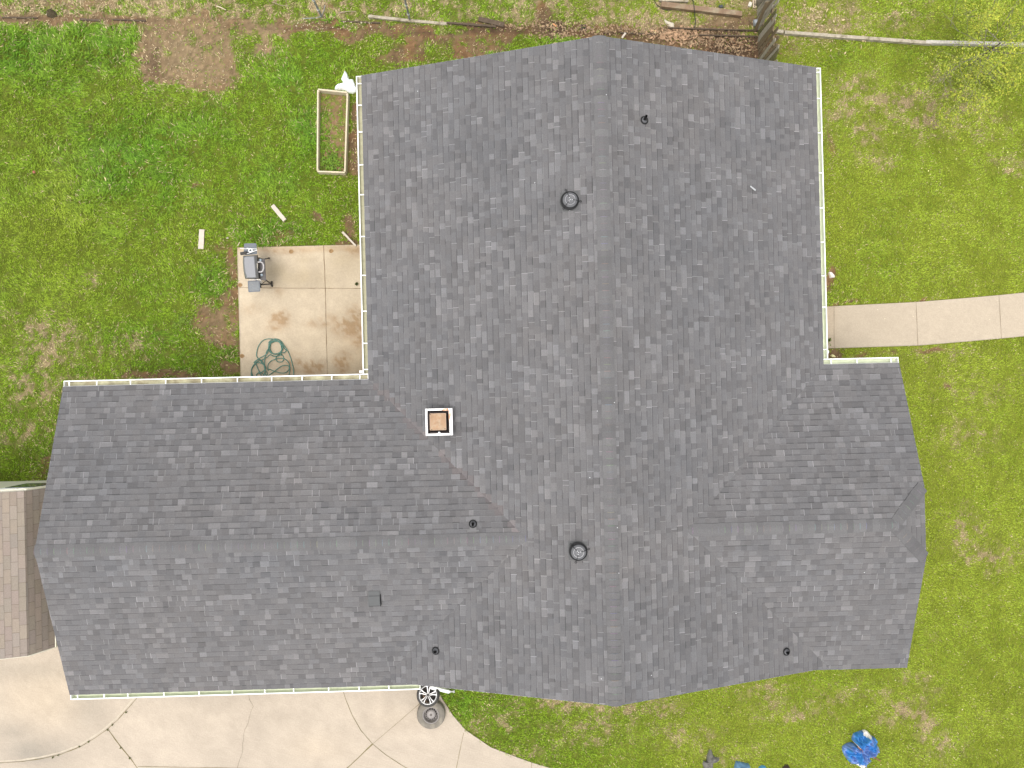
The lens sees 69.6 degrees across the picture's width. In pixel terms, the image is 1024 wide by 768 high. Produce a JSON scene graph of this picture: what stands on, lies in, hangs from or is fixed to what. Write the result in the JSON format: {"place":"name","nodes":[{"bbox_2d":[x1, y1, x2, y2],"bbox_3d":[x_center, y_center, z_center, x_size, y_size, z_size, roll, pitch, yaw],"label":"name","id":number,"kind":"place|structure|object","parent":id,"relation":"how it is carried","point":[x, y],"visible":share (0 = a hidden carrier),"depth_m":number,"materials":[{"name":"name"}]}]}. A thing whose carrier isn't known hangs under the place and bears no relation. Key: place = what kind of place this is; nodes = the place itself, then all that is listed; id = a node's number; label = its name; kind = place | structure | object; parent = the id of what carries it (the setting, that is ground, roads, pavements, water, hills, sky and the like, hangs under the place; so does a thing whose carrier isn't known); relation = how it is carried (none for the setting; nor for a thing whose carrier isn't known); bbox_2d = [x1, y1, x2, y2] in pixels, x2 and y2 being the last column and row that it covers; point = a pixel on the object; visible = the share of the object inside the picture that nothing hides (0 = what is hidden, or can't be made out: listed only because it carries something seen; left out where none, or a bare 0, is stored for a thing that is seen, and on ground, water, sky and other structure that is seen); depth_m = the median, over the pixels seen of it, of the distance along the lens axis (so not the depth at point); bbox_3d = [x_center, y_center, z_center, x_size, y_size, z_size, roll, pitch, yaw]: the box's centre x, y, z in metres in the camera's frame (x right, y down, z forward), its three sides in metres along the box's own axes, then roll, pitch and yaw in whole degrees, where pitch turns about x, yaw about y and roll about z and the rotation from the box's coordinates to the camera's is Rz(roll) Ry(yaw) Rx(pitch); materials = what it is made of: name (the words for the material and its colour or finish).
{"place":"outdoors","nodes":[
{"label":"outdoors","id":0,"kind":"place"},
{"bbox_2d":[0,483,45,489],"bbox_3d":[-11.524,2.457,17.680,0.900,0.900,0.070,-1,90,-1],"label":"gutter","id":1,"kind":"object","parent":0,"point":[26,485],"depth_m":17.52,"materials":[{"name":"white metal"}]},
{"bbox_2d":[0,647,549,767],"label":"driveway","id":2,"kind":"structure","parent":0,"point":[44,718],"depth_m":19.13,"materials":[{"name":"concrete"}]},
{"bbox_2d":[417,700,445,728],"bbox_3d":[-2.094,8.550,19.102,0.736,0.214,0.736,-1,90,-1],"label":"spare wheel","id":3,"kind":"object","parent":2,"relation":"on","point":[432,717],"visible":0.92,"depth_m":19.00,"materials":[{"name":"metal"}]},
{"bbox_2d":[417,685,439,706],"bbox_3d":[-2.144,7.950,18.863,0.590,0.327,0.594,-1,90,-1],"label":"alloy wheel","id":4,"kind":"object","parent":3,"relation":"on","point":[427,696],"visible":0.82,"depth_m":18.80,"materials":[{"name":"silver metal"}]},
{"bbox_2d":[237,245,362,376],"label":"patio","id":5,"kind":"structure","parent":0,"point":[305,309],"depth_m":19.18,"materials":[{"name":"concrete"}]},
{"bbox_2d":[243,243,272,291],"bbox_3d":[-6.417,-2.903,18.670,0.577,1.105,1.227,-1,90,-1],"label":"gas grill","id":6,"kind":"object","parent":5,"relation":"on","point":[254,267],"visible":1,"depth_m":18.36,"materials":[{"name":"metal"}]},
{"bbox_2d":[240,248,256,254],"bbox_3d":[-6.558,-3.305,18.347,0.429,0.028,0.175,-1,90,-1],"label":"cord","id":7,"kind":"object","parent":6,"relation":"on","point":[248,250],"visible":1,"depth_m":18.34,"materials":[{"name":"white plastic"}]},
{"bbox_2d":[251,338,293,375],"bbox_3d":[-6.229,-0.609,19.134,1.117,0.065,1.152,-1,90,-1],"label":"garden hose","id":8,"kind":"object","parent":5,"relation":"on","point":[269,349],"visible":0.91,"depth_m":19.12,"materials":[{"name":"green rubber"}]},
{"bbox_2d":[0,0,1023,767],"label":"ground","id":9,"kind":"structure","parent":0,"point":[410,46],"depth_m":19.34,"materials":[{"name":"green plant"}]},
{"bbox_2d":[2,17,37,18],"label":"edging board","id":10,"kind":"object","parent":9,"relation":"on","point":[22,17],"visible":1,"depth_m":19.13,"materials":[{"name":"brown wood"}]},
{"bbox_2d":[0,480,57,658],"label":"garage","id":11,"kind":"structure","parent":9,"relation":"on","point":[26,628],"depth_m":16.21,"materials":[{"name":"beige"}]},
{"bbox_2d":[46,9,56,17],"bbox_3d":[-11.963,-9.634,19.093,0.268,0.162,0.241,-1,90,-1],"label":"root ball","id":12,"kind":"object","parent":9,"relation":"on","point":[51,13],"visible":1,"depth_m":19.09,"materials":[{"name":"brown soil"}]},
{"bbox_2d":[79,18,99,21],"bbox_3d":[-10.978,-9.467,19.167,0.517,0.055,0.056,3,90,-1],"label":"edging board","id":13,"kind":"object","parent":9,"relation":"on","point":[84,19],"visible":1,"depth_m":19.14,"materials":[{"name":"brown wood"}]},
{"bbox_2d":[112,19,145,21],"bbox_3d":[-9.964,-9.469,19.181,0.867,0.054,0.032,2,90,-1],"label":"edging board","id":14,"kind":"object","parent":9,"relation":"on","point":[129,20],"visible":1,"depth_m":19.16,"materials":[{"name":"brown wood"}]},
{"bbox_2d":[171,313,188,330],"bbox_3d":[-8.581,-1.623,19.151,0.558,0.073,0.437,-18,90,-1],"label":"weed","id":15,"kind":"object","parent":9,"relation":"on","point":[178,323],"visible":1,"depth_m":19.15,"materials":[{"name":"green plant"}]},
{"bbox_2d":[175,311,193,328],"bbox_3d":[-8.505,-1.663,19.154,0.501,0.070,0.490,-1,90,-1],"label":"weed","id":16,"kind":"object","parent":9,"relation":"on","point":[183,320],"visible":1,"depth_m":19.15,"materials":[{"name":"green plant"}]},
{"bbox_2d":[198,229,204,248],"bbox_3d":[-8.076,-3.766,19.169,0.142,0.045,0.509,3,90,-1],"label":"plank","id":17,"kind":"object","parent":9,"relation":"on","point":[201,238],"visible":1,"depth_m":19.15,"materials":[{"name":"beige wood"}]},
{"bbox_2d":[202,353,222,370],"bbox_3d":[-7.772,-0.591,19.159,0.532,0.071,0.474,29,89,-1],"label":"weed","id":18,"kind":"object","parent":9,"relation":"on","point":[210,360],"visible":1,"depth_m":19.14,"materials":[{"name":"green plant"}]},
{"bbox_2d":[215,345,236,360],"bbox_3d":[-7.419,-0.831,19.163,0.397,0.073,0.570,43,89,0],"label":"weed","id":19,"kind":"object","parent":9,"relation":"on","point":[227,351],"visible":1,"depth_m":19.16,"materials":[{"name":"green plant"}]},
{"bbox_2d":[271,204,286,221],"bbox_3d":[-6.076,-4.455,19.194,0.111,0.065,0.508,-40,90,-1],"label":"plank","id":20,"kind":"object","parent":9,"relation":"on","point":[278,212],"visible":1,"depth_m":19.16,"materials":[{"name":"beige wood"}]},
{"bbox_2d":[312,0,322,17],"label":"fence post","id":21,"kind":"object","parent":9,"relation":"on","point":[318,10],"visible":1,"depth_m":18.84,"materials":[{"name":"grey wood"}]},
{"bbox_2d":[311,144,343,180],"bbox_3d":[-4.751,-5.822,19.181,0.766,0.093,0.955,-18,90,-1],"label":"weed","id":22,"kind":"object","parent":9,"relation":"on","point":[329,160],"visible":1,"depth_m":19.18,"materials":[{"name":"green plant"}]},
{"bbox_2d":[317,89,349,174],"bbox_3d":[-4.671,-6.545,19.162,0.802,0.240,2.164,2,90,-1],"label":"raised bed","id":23,"kind":"object","parent":9,"relation":"on","point":[336,106],"visible":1,"depth_m":19.24,"materials":[{"name":"wood"}]},
{"bbox_2d":[335,71,355,93],"bbox_3d":[-4.285,-7.811,19.175,0.540,0.196,0.572,31,89,-1],"label":"plastic sheet","id":24,"kind":"object","parent":9,"relation":"on","point":[348,85],"visible":0.97,"depth_m":19.15,"materials":[{"name":"white plastic"}]},
{"bbox_2d":[342,232,356,246],"bbox_3d":[-4.234,-3.775,19.177,0.057,0.055,0.506,-45,90,-1],"label":"plank","id":25,"kind":"object","parent":9,"relation":"on","point":[351,241],"visible":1,"depth_m":19.15,"materials":[{"name":"beige wood"}]},
{"bbox_2d":[341,21,379,23],"bbox_3d":[-3.961,-9.458,19.262,1.017,0.052,0.034,2,90,-1],"label":"edging board","id":26,"kind":"object","parent":9,"relation":"on","point":[362,22],"visible":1,"depth_m":19.24,"materials":[{"name":"brown wood"}]},
{"bbox_2d":[368,15,410,22],"bbox_3d":[-3.193,-9.540,19.245,1.113,0.075,0.075,6,90,-1],"label":"landscape timber","id":27,"kind":"object","parent":9,"relation":"on","point":[389,18],"visible":1,"depth_m":19.21,"materials":[{"name":"brown wood"}]},
{"bbox_2d":[404,0,410,19],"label":"fence post","id":28,"kind":"object","parent":9,"relation":"on","point":[407,10],"visible":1,"depth_m":18.71,"materials":[{"name":"grey wood"}]},
{"bbox_2d":[411,19,447,24],"bbox_3d":[-2.165,-9.457,19.279,0.956,0.056,0.075,4,90,-1],"label":"landscape timber","id":29,"kind":"object","parent":9,"relation":"on","point":[427,22],"visible":1,"depth_m":19.26,"materials":[{"name":"brown wood"}]},
{"bbox_2d":[430,686,454,693],"bbox_3d":[-1.792,7.875,18.950,0.682,0.502,0.128,30,89,-1],"label":"downspout piece","id":30,"kind":"object","parent":9,"relation":"on","point":[445,690],"visible":0.84,"depth_m":18.95,"materials":[{"name":"white paint"}]},
{"bbox_2d":[0,0,895,377],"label":"fallen leaves","id":31,"kind":"object","parent":9,"relation":"on","point":[670,34],"visible":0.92,"depth_m":19.35,"materials":[{"name":"brown plant"}]},
{"bbox_2d":[446,21,495,28],"bbox_3d":[-1.066,-9.396,19.283,1.298,0.084,0.055,4,90,-1],"label":"edging board","id":32,"kind":"object","parent":9,"relation":"on","point":[472,24],"visible":1,"depth_m":19.25,"materials":[{"name":"brown wood"}]},
{"bbox_2d":[34,35,927,706],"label":"house","id":33,"kind":"structure","parent":9,"relation":"on","point":[602,419],"depth_m":15.94,"materials":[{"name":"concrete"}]},
{"bbox_2d":[478,16,503,27],"bbox_3d":[-0.543,-9.484,19.301,0.685,0.054,0.126,13,90,-1],"label":"edging board","id":34,"kind":"object","parent":9,"relation":"on","point":[490,21],"visible":1,"depth_m":19.28,"materials":[{"name":"brown wood"}]},
{"bbox_2d":[64,69,1021,755],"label":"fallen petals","id":35,"kind":"object","parent":9,"relation":"on","point":[942,409],"visible":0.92,"depth_m":19.40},
{"bbox_2d":[620,32,654,34],"bbox_3d":[3.298,-9.205,19.363,0.923,0.064,0.029,2,90,-1],"label":"edging board","id":36,"kind":"object","parent":9,"relation":"on","point":[635,33],"visible":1,"depth_m":19.34,"materials":[{"name":"brown wood"}]},
{"bbox_2d":[664,19,673,26],"bbox_3d":[4.123,-9.467,19.365,0.330,0.060,0.151,22,89,-1],"label":"cardboard","id":37,"kind":"object","parent":9,"relation":"on","point":[671,24],"visible":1,"depth_m":19.35,"materials":[{"name":"beige cardboard"}]},
{"bbox_2d":[659,0,687,2],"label":"landscape timber","id":38,"kind":"object","parent":9,"relation":"on","point":[679,1],"visible":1,"depth_m":19.30,"materials":[{"name":"brown wood"}]},
{"bbox_2d":[660,1,741,17],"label":"landscape timber","id":39,"kind":"object","parent":9,"relation":"on","point":[701,9],"visible":1,"depth_m":19.27,"materials":[{"name":"beige wood"}]},
{"bbox_2d":[702,749,718,767],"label":"cloth","id":40,"kind":"object","parent":9,"relation":"on","point":[711,758],"visible":1,"depth_m":19.24,"materials":[{"name":"grey fabric"}]},
{"bbox_2d":[668,27,758,31],"bbox_3d":[5.279,-9.313,19.371,2.389,0.105,0.034,1,90,-1],"label":"edging board","id":41,"kind":"object","parent":9,"relation":"on","point":[716,29],"visible":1,"depth_m":19.33,"materials":[{"name":"brown wood"}]},
{"bbox_2d":[699,34,757,37],"bbox_3d":[5.681,-9.145,19.376,1.532,0.104,0.034,1,90,-1],"label":"edging board","id":42,"kind":"object","parent":9,"relation":"on","point":[736,36],"visible":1,"depth_m":19.33,"materials":[{"name":"brown wood"}]},
{"bbox_2d":[734,761,749,767],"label":"cloth bag","id":43,"kind":"object","parent":9,"relation":"on","point":[738,764],"visible":1,"depth_m":19.25,"materials":[{"name":"blue fabric"}]},
{"bbox_2d":[752,0,755,8],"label":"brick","id":44,"kind":"object","parent":9,"relation":"on","point":[753,4],"visible":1,"depth_m":19.35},
{"bbox_2d":[753,1,768,31],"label":"loose board","id":45,"kind":"object","parent":9,"relation":"on","point":[761,15],"visible":1,"depth_m":18.80,"materials":[{"name":"wood"}]},
{"bbox_2d":[757,0,779,60],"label":"picket fence","id":46,"kind":"object","parent":9,"relation":"on","point":[764,32],"visible":0.56,"depth_m":18.67,"materials":[{"name":"wood"}]},
{"bbox_2d":[775,29,783,34],"bbox_3d":[7.027,-9.256,19.375,0.200,0.105,0.088,7,90,-1],"label":"landscape timber","id":47,"kind":"object","parent":9,"relation":"on","point":[780,32],"visible":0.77,"depth_m":19.33,"materials":[{"name":"brown wood"}]},
{"bbox_2d":[828,272,834,277],"bbox_3d":[8.422,-2.878,19.382,0.132,0.091,0.180,-14,90,-1],"label":"stone","id":48,"kind":"object","parent":9,"relation":"on","point":[831,275],"visible":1,"depth_m":19.37,"materials":[{"name":"white stone"}]},
{"bbox_2d":[783,30,931,45],"bbox_3d":[9.101,-9.103,19.403,3.904,0.114,0.088,4,90,-1],"label":"landscape timber","id":49,"kind":"object","parent":9,"relation":"on","point":[855,38],"visible":1,"depth_m":19.36,"materials":[{"name":"brown wood"}]},
{"bbox_2d":[842,729,880,767],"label":"tarp bundle","id":50,"kind":"object","parent":9,"relation":"on","point":[862,750],"visible":1,"depth_m":19.14,"materials":[{"name":"blue plastic"}]},
{"bbox_2d":[902,0,1023,143],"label":"young tree","id":51,"kind":"object","parent":9,"relation":"on","point":[985,19],"visible":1,"depth_m":18.26,"materials":[{"name":"green plant"}]},
{"bbox_2d":[926,40,1023,46],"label":"landscape timber","id":52,"kind":"object","parent":9,"relation":"on","point":[947,43],"visible":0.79,"depth_m":19.39,"materials":[{"name":"beige wood"}]},
{"bbox_2d":[827,293,1023,348],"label":"path","id":53,"kind":"structure","parent":0,"point":[903,324],"depth_m":19.42,"materials":[{"name":"concrete"}]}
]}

